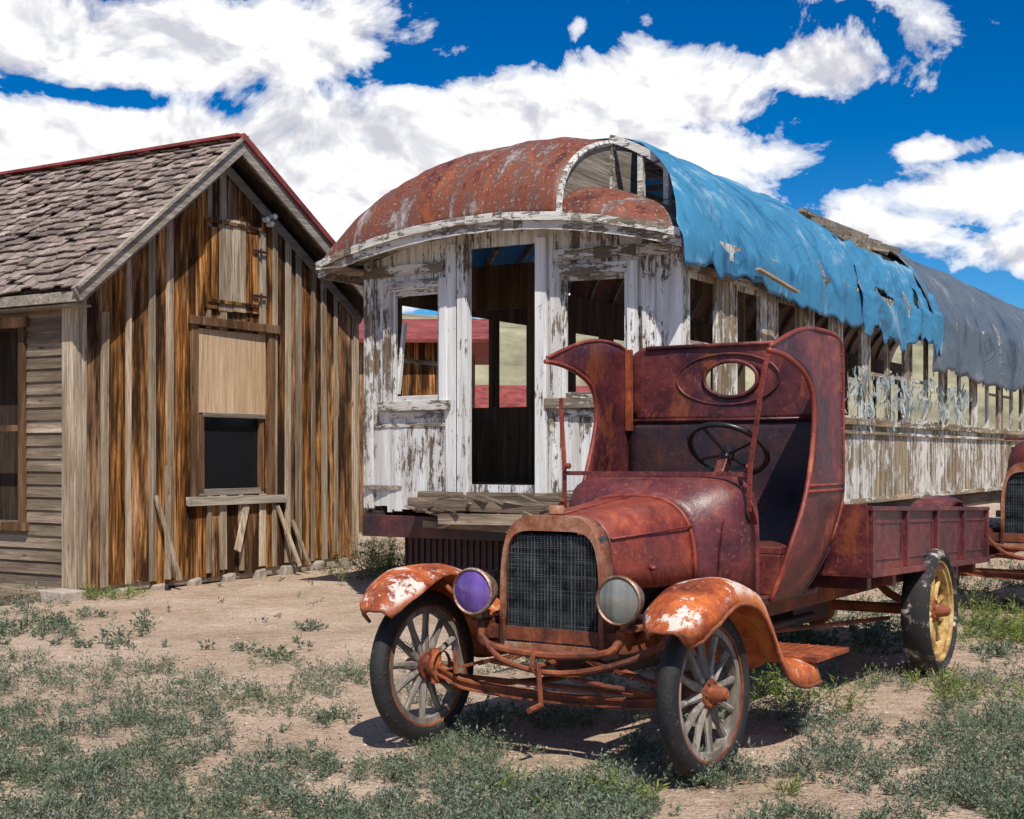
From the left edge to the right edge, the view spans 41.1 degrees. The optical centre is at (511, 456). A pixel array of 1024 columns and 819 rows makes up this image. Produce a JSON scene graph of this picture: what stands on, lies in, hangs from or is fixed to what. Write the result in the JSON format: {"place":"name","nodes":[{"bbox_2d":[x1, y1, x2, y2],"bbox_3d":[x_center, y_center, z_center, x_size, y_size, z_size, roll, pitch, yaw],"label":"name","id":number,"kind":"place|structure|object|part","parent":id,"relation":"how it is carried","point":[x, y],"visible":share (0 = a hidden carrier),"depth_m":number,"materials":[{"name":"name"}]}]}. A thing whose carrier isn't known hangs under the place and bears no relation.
{"place":"outdoors","nodes":[
{"label":"outdoors","id":0,"kind":"place"},
{"bbox_2d":[0,503,1023,818],"bbox_3d":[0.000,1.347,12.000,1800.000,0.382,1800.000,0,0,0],"label":"ground","id":1,"kind":"structure","parent":0,"point":[190,617],"depth_m":7.66,"materials":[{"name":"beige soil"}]},
{"bbox_2d":[0,583,70,605],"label":"porch floor","id":2,"kind":"structure","parent":1,"relation":"on","point":[9,589],"depth_m":12.74,"materials":[{"name":"grey wood"}]},
{"bbox_2d":[0,290,71,586],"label":"lap siding wall","id":3,"kind":"structure","parent":2,"relation":"on","point":[32,554],"depth_m":13.31,"materials":[{"name":"grey wood"}]},
{"bbox_2d":[0,317,29,530],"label":"window frame","id":4,"kind":"object","parent":3,"relation":"attached to","point":[21,324],"visible":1,"depth_m":13.41,"materials":[{"name":"brown wood"}]},
{"bbox_2d":[38,588,86,602],"bbox_3d":[-4.212,1.311,12.790,0.355,0.128,0.310,0,0,31],"label":"concrete step","id":5,"kind":"object","parent":1,"relation":"on","point":[69,595],"visible":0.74,"depth_m":12.69,"materials":[{"name":"beige concrete"}]},
{"bbox_2d":[0,328,264,519],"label":"walls","id":6,"kind":"structure","parent":1,"relation":"on","point":[8,416],"depth_m":13.98,"materials":[{"name":"brown wood"}]},
{"bbox_2d":[0,137,363,323],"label":"barge boards","id":7,"kind":"object","parent":6,"relation":"on","point":[101,273],"visible":0.94,"depth_m":14.02,"materials":[{"name":"grey wood"}]},
{"bbox_2d":[0,146,363,318],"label":"roof deck and rafters","id":8,"kind":"structure","parent":7,"relation":"on","point":[259,188],"depth_m":15.46,"materials":[{"name":"brown wood"}]},
{"bbox_2d":[0,139,237,294],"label":"shingle roof","id":9,"kind":"structure","parent":8,"relation":"on","point":[49,256],"depth_m":14.41,"materials":[{"name":"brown wood"}]},
{"bbox_2d":[0,133,335,245],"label":"red metal roofing","id":10,"kind":"object","parent":8,"relation":"on","point":[260,156],"visible":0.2,"depth_m":15.36,"materials":[{"name":"red metal"}]},
{"bbox_2d":[262,214,277,226],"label":"ceramic insulators","id":11,"kind":"object","parent":7,"relation":"attached to","point":[268,221],"visible":1,"depth_m":15.31,"materials":[{"name":"white ceramic"}]},
{"bbox_2d":[62,299,358,589],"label":"corner boards","id":12,"kind":"object","parent":1,"relation":"on","point":[74,447],"visible":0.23,"depth_m":13.10,"materials":[{"name":"brown wood"}]},
{"bbox_2d":[87,173,351,588],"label":"gable wall boards","id":13,"kind":"object","parent":1,"relation":"on","point":[146,300],"visible":0.85,"depth_m":14.39,"materials":[{"name":"brown wood"}]},
{"bbox_2d":[204,417,256,488],"bbox_3d":[-3.095,-0.040,14.956,0.010,0.820,0.920,0,0,32],"label":"window pane","id":14,"kind":"object","parent":13,"relation":"attached to","point":[230,452],"visible":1,"depth_m":14.96,"materials":[{"name":"black glass"}]},
{"bbox_2d":[199,328,264,414],"bbox_3d":[-3.062,-0.913,14.938,0.039,0.911,1.055,0,0,31],"label":"plywood panel","id":15,"kind":"object","parent":13,"relation":"attached to","point":[231,371],"visible":1,"depth_m":14.91,"materials":[{"name":"beige wood"}]},
{"bbox_2d":[204,217,260,313],"bbox_3d":[-3.049,-2.076,14.899,0.054,1.008,0.870,0,0,31],"label":"loft hatch","id":16,"kind":"object","parent":13,"relation":"attached to","point":[231,270],"visible":1,"depth_m":14.87,"materials":[{"name":"brown wood"}]},
{"bbox_2d":[253,249,266,299],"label":"hatch hinges","id":17,"kind":"object","parent":16,"relation":"attached to","point":[261,252],"visible":1,"depth_m":15.23,"materials":[{"name":"black metal"}]},
{"bbox_2d":[153,466,311,580],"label":"leaning planks","id":18,"kind":"object","parent":13,"relation":"attached to","point":[169,551],"visible":1,"depth_m":14.02,"materials":[{"name":"brown wood"}]},
{"bbox_2d":[186,315,286,505],"bbox_3d":[-3.019,-0.479,14.970,0.102,2.009,1.547,0,0,31],"label":"window trim","id":19,"kind":"structure","parent":13,"relation":"attached to","point":[197,489],"depth_m":14.88,"materials":[{"name":"brown wood"}]},
{"bbox_2d":[87,557,352,593],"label":"foundation stones","id":20,"kind":"object","parent":1,"relation":"on","point":[289,568],"visible":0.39,"depth_m":15.20,"materials":[{"name":"beige stone"}]},
{"bbox_2d":[359,319,488,531],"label":"wooden shed","id":21,"kind":"structure","parent":1,"relation":"on","point":[421,344],"depth_m":23.99,"materials":[{"name":"brown wood"}]},
{"bbox_2d":[0,518,1023,818],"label":"sagebrush scrub","id":22,"kind":"object","parent":1,"relation":"on","point":[974,790],"visible":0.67,"depth_m":5.88,"materials":[{"name":"green plant"}]},
{"bbox_2d":[78,524,1023,811],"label":"green weeds","id":23,"kind":"object","parent":1,"relation":"on","point":[1006,626],"visible":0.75,"depth_m":7.80,"materials":[{"name":"green plant"}]},
{"bbox_2d":[316,134,1023,590],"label":"railroad passenger car","id":24,"kind":"object","parent":1,"relation":"on","point":[554,244],"visible":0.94,"depth_m":12.69,"materials":[{"name":"white wood"}]},
{"bbox_3d":[3.421,-0.539,20.902,0.088,2.146,18.503,0,0,31],"label":"window frames far","id":25,"kind":"part","parent":24,"relation":"part of","materials":[{"name":"white wood"}]},
{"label":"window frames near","id":26,"kind":"part","parent":24,"relation":"part of","materials":[{"name":"white wood"}]},
{"bbox_2d":[360,326,989,780],"bbox_3d":[1.348,0.343,7.932,1.787,2.031,5.128,0,0,32],"label":"vintage truck","id":27,"kind":"object","parent":1,"relation":"on","point":[734,534],"visible":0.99,"depth_m":6.66,"materials":[{"name":"metal"}]},
{"bbox_2d":[910,437,1023,588],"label":"vintage truck","id":28,"kind":"object","parent":1,"relation":"on","point":[1006,538],"visible":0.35,"depth_m":11.63,"materials":[{"name":"red metal"}]},
{"bbox_2d":[0,0,1023,318],"label":"sky","id":29,"kind":"structure","parent":0,"point":[897,123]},
{"bbox_2d":[475,385,590,407],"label":"red roof house","id":30,"kind":"structure","parent":0,"point":[512,395],"depth_m":48.58,"materials":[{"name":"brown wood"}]},
{"bbox_2d":[402,313,1018,428],"bbox_3d":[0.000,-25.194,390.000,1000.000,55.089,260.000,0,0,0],"label":"hills","id":31,"kind":"structure","parent":0,"point":[512,354],"depth_m":300.54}
]}

